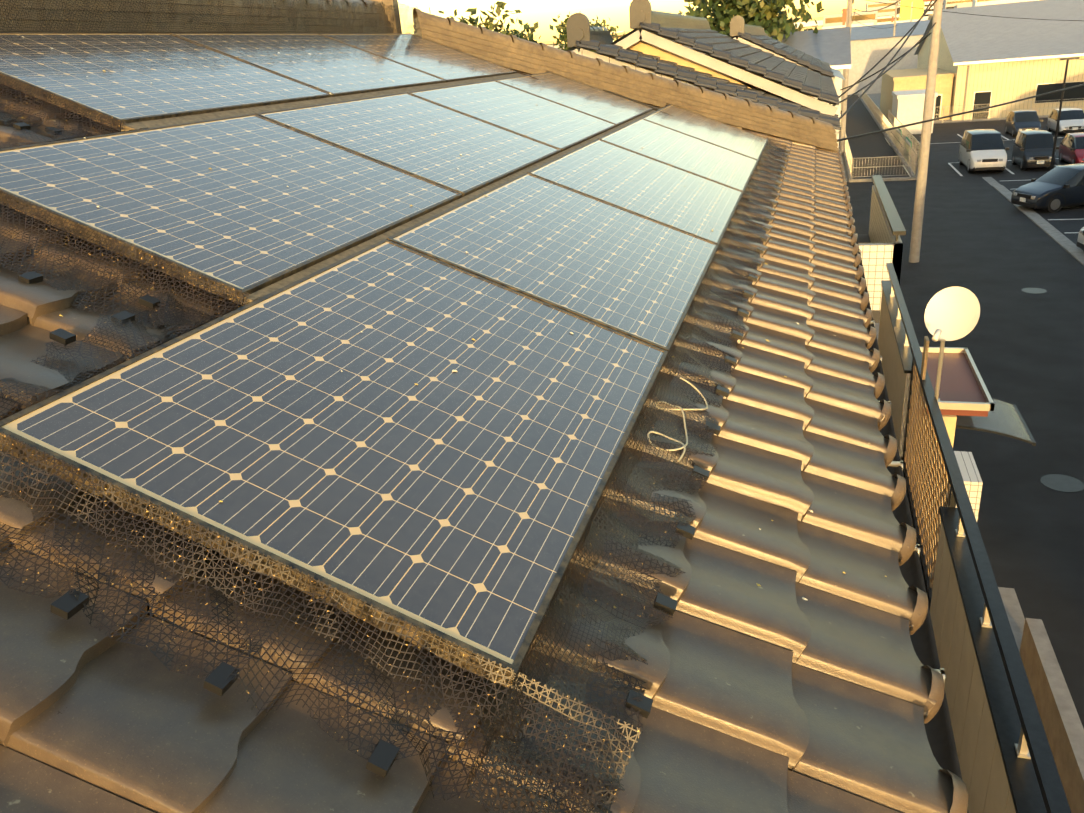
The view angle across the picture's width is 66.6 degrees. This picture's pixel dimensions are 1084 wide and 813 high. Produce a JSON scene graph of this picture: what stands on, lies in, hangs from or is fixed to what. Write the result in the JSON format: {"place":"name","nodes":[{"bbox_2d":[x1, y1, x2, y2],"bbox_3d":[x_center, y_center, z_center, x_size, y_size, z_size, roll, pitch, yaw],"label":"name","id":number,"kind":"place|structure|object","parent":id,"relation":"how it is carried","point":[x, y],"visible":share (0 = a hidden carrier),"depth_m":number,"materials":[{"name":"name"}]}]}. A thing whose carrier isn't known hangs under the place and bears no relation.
{"place":"outdoors","nodes":[
{"label":"outdoors","id":0,"kind":"place"},
{"bbox_2d":[10,249,787,680],"bbox_3d":[-0.365,-1.167,4.409,3.867,1.547,13.600,3,24,17],"label":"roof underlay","id":1,"kind":"object","parent":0,"point":[124,361],"depth_m":1.84,"materials":[{"name":"black"}]},
{"bbox_2d":[0,73,967,812],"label":"roof tiles","id":2,"kind":"object","parent":1,"relation":"on","point":[774,693],"visible":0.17,"depth_m":1.60,"materials":[{"name":"brown tile"}]},
{"bbox_2d":[22,36,886,806],"bbox_3d":[-0.067,-1.556,5.007,3.735,1.571,8.775,3,24,17],"label":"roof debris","id":3,"kind":"object","parent":2,"relation":"on","point":[472,338],"visible":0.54,"depth_m":2.38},
{"bbox_2d":[0,0,838,151],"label":"roof ridges","id":4,"kind":"object","parent":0,"point":[514,52],"visible":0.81,"depth_m":7.78,"materials":[{"name":"brown tile"}]},
{"bbox_2d":[398,0,888,43],"label":"sky","id":5,"kind":"structure","parent":0,"point":[542,12],"materials":[{"name":"white"}]},
{"bbox_2d":[813,68,844,104],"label":"house","id":6,"kind":"structure","parent":0,"point":[837,73],"depth_m":36.14,"materials":[{"name":"grey metal"}]},
{"bbox_2d":[838,93,1047,185],"bbox_3d":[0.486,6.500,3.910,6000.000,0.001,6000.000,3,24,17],"label":"ground","id":7,"kind":"structure","parent":0,"point":[876,97],"depth_m":67.58,"materials":[{"name":"concrete"}]},
{"bbox_2d":[438,1,523,37],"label":"tree","id":8,"kind":"object","parent":7,"relation":"on","point":[486,23],"visible":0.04,"depth_m":39.28,"materials":[{"name":"green plant"}]},
{"bbox_2d":[501,22,540,42],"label":"tree","id":9,"kind":"object","parent":7,"relation":"on","point":[527,27],"visible":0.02,"depth_m":40.04,"materials":[{"name":"green plant"}]},
{"bbox_2d":[549,12,579,50],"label":"cone tree","id":10,"kind":"object","parent":7,"relation":"on","point":[562,38],"visible":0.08,"depth_m":44.32,"materials":[{"name":"green plant"}]},
{"bbox_2d":[552,15,624,52],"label":"tree","id":11,"kind":"object","parent":7,"relation":"on","point":[561,44],"visible":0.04,"depth_m":114.33,"materials":[{"name":"green plant"}]},
{"bbox_2d":[678,0,824,44],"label":"tree","id":12,"kind":"object","parent":7,"relation":"on","point":[763,13],"visible":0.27,"depth_m":48.84,"materials":[{"name":"green plant"}]},
{"bbox_2d":[684,27,850,147],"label":"house","id":13,"kind":"structure","parent":7,"relation":"on","point":[831,47],"depth_m":46.77,"materials":[{"name":"grey metal"}]},
{"bbox_2d":[537,0,1038,94],"bbox_3d":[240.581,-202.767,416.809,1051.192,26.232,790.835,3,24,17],"label":"distant town","id":14,"kind":"object","parent":7,"relation":"on","point":[871,47],"visible":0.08,"depth_m":105.84,"materials":[{"name":"grey metal"}]},
{"bbox_2d":[839,90,917,181],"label":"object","id":15,"kind":"object","parent":7,"relation":"on","point":[866,157],"visible":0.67,"depth_m":54.76,"materials":[{"name":"concrete"}]},
{"bbox_2d":[688,0,1079,262],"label":"utility poles","id":16,"kind":"object","parent":7,"relation":"on","point":[916,232],"visible":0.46,"depth_m":27.68,"materials":[{"name":"concrete"}]},
{"bbox_2d":[829,0,1083,141],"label":"overhead wires","id":17,"kind":"object","parent":16,"relation":"attached to","point":[871,83],"visible":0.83,"depth_m":21.16,"materials":[{"name":"black"}]},
{"bbox_2d":[899,0,923,21],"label":"roadside signs","id":18,"kind":"object","parent":7,"relation":"on","point":[909,13],"visible":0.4,"depth_m":126.63,"materials":[{"name":"yellow"}]},
{"bbox_2d":[880,68,955,119],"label":"annex","id":19,"kind":"object","parent":7,"relation":"on","point":[905,79],"visible":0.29,"depth_m":70.22,"materials":[{"name":"paint"}]},
{"bbox_2d":[847,118,1083,727],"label":"parking lot","id":20,"kind":"structure","parent":7,"relation":"on","point":[1017,270],"depth_m":20.86,"materials":[{"name":"grey asphalt"}]},
{"bbox_2d":[892,89,937,133],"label":"shed","id":21,"kind":"object","parent":20,"relation":"on","point":[907,106],"visible":0.68,"depth_m":62.20,"materials":[{"name":"grey metal"}]},
{"bbox_2d":[958,129,1008,172],"bbox_3d":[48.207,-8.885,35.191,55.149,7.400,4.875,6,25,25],"label":"white minivan","id":22,"kind":"object","parent":20,"relation":"on","point":[982,149],"visible":1,"depth_m":44.22,"materials":[{"name":"white paint"}]},
{"bbox_2d":[887,98,1083,166],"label":"boundary wall","id":23,"kind":"structure","parent":20,"relation":"on","point":[895,121],"depth_m":65.32,"materials":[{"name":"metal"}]},
{"bbox_2d":[916,347,1083,812],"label":"neighbouring building","id":24,"kind":"structure","parent":20,"relation":"on","point":[968,401],"depth_m":9.23,"materials":[{"name":"brown paint"}]},
{"bbox_2d":[1011,130,1058,169],"bbox_3d":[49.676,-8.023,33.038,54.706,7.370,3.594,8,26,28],"label":"car","id":25,"kind":"object","parent":20,"relation":"on","point":[1032,148],"visible":0.9,"depth_m":43.46,"materials":[{"name":"grey paint"}]},
{"bbox_2d":[1011,163,1083,212],"bbox_3d":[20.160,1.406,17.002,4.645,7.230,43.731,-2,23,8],"label":"car","id":26,"kind":"object","parent":20,"relation":"on","point":[1057,189],"visible":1,"depth_m":33.90,"materials":[{"name":"blue paint"}]},
{"bbox_2d":[1076,227,1083,249],"bbox_3d":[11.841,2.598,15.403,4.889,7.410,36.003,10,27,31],"label":"car","id":27,"kind":"object","parent":20,"relation":"on","point":[1080,241],"visible":1,"depth_m":27.75,"materials":[{"name":"white paint"}]},
{"bbox_2d":[914,0,1083,119],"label":"warehouse","id":28,"kind":"structure","parent":7,"relation":"on","point":[1014,57],"depth_m":68.29,"materials":[{"name":"beige"}]},
{"bbox_2d":[962,64,969,119],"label":"downspout","id":29,"kind":"object","parent":28,"relation":"attached to","point":[966,90],"visible":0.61,"depth_m":68.08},
{"bbox_2d":[1005,110,1042,136],"bbox_3d":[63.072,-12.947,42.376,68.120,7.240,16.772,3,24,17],"label":"car","id":30,"kind":"object","parent":7,"relation":"on","point":[1018,120],"visible":0.83,"depth_m":56.12,"materials":[{"name":"blue paint"}]},
{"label":"house","id":31,"kind":"structure","parent":7,"relation":"on"},
{"bbox_2d":[566,13,839,137],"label":"neighbour roof","id":32,"kind":"structure","parent":31,"relation":"on","point":[580,28],"depth_m":11.24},
{"bbox_2d":[575,41,840,130],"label":"neighbour roof tiles","id":33,"kind":"object","parent":32,"relation":"on","point":[726,81],"visible":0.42,"depth_m":11.73,"materials":[{"name":"grey tile"}]},
{"bbox_2d":[596,0,838,115],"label":"neighbour roof","id":34,"kind":"structure","parent":31,"relation":"on","point":[650,42],"depth_m":12.22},
{"bbox_2d":[639,22,839,104],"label":"neighbour roof tiles","id":35,"kind":"object","parent":34,"relation":"on","point":[757,56],"visible":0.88,"depth_m":14.63,"materials":[{"name":"grey tile"}]},
{"bbox_2d":[705,16,833,100],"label":"neighbour roof","id":36,"kind":"structure","parent":31,"relation":"on","point":[738,25],"depth_m":18.75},
{"bbox_2d":[737,33,833,76],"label":"neighbour roof tiles","id":37,"kind":"object","parent":36,"relation":"on","point":[795,51],"visible":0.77,"depth_m":21.92,"materials":[{"name":"grey tile"}]},
{"bbox_2d":[753,33,812,97],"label":"neighbour roof","id":38,"kind":"structure","parent":31,"relation":"on","point":[782,56],"depth_m":26.74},
{"bbox_2d":[857,175,905,322],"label":"building","id":39,"kind":"structure","parent":31,"relation":"attached to","point":[880,245],"depth_m":12.48,"materials":[{"name":"white tile"}]},
{"bbox_2d":[844,171,968,812],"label":"gutter","id":40,"kind":"object","parent":31,"relation":"on","point":[939,733],"visible":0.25,"depth_m":2.32,"materials":[{"name":"plastic"}]},
{"bbox_3d":[-0.418,-2.059,10.344,7.567,4.517,4.078,3,24,17],"label":"roof","id":41,"kind":"object","parent":31,"relation":"on","visible":0},
{"bbox_2d":[0,0,787,812],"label":"wire mesh","id":42,"kind":"object","parent":41,"relation":"on","point":[514,706],"visible":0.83,"depth_m":1.44,"materials":[{"name":"brown metal"}]},
{"bbox_2d":[13,122,788,777],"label":"roof brackets","id":43,"kind":"object","parent":41,"relation":"attached to","point":[217,682],"visible":0.85,"depth_m":1.71,"materials":[{"name":"black plastic"}]},
{"bbox_2d":[121,73,743,606],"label":"panel mount rails","id":44,"kind":"object","parent":41,"relation":"on","point":[269,289],"depth_m":3.66,"materials":[{"name":"metal"}]},
{"bbox_2d":[0,32,767,687],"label":"solar panels","id":45,"kind":"object","parent":44,"relation":"on","point":[306,424],"visible":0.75,"depth_m":2.49,"materials":[{"name":"blue glass"}]},
{"bbox_2d":[647,377,707,461],"bbox_3d":[0.410,0.028,2.482,0.142,0.070,0.534,3,24,17],"label":"loose cable","id":46,"kind":"object","parent":41,"relation":"on","point":[681,409],"visible":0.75,"depth_m":2.44,"materials":[{"name":"beige plastic"}]},
{"bbox_2d":[878,263,1070,812],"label":"balcony","id":47,"kind":"structure","parent":41,"relation":"attached to","point":[1007,764],"depth_m":4.78,"materials":[{"name":"black"}]},
{"bbox_2d":[919,286,979,407],"bbox_3d":[3.213,-0.418,6.577,0.372,1.107,0.900,3,24,17],"label":"satellite dish","id":48,"kind":"object","parent":47,"relation":"attached to","point":[952,313],"visible":0.98,"depth_m":6.40,"materials":[{"name":"white metal"}]}
]}

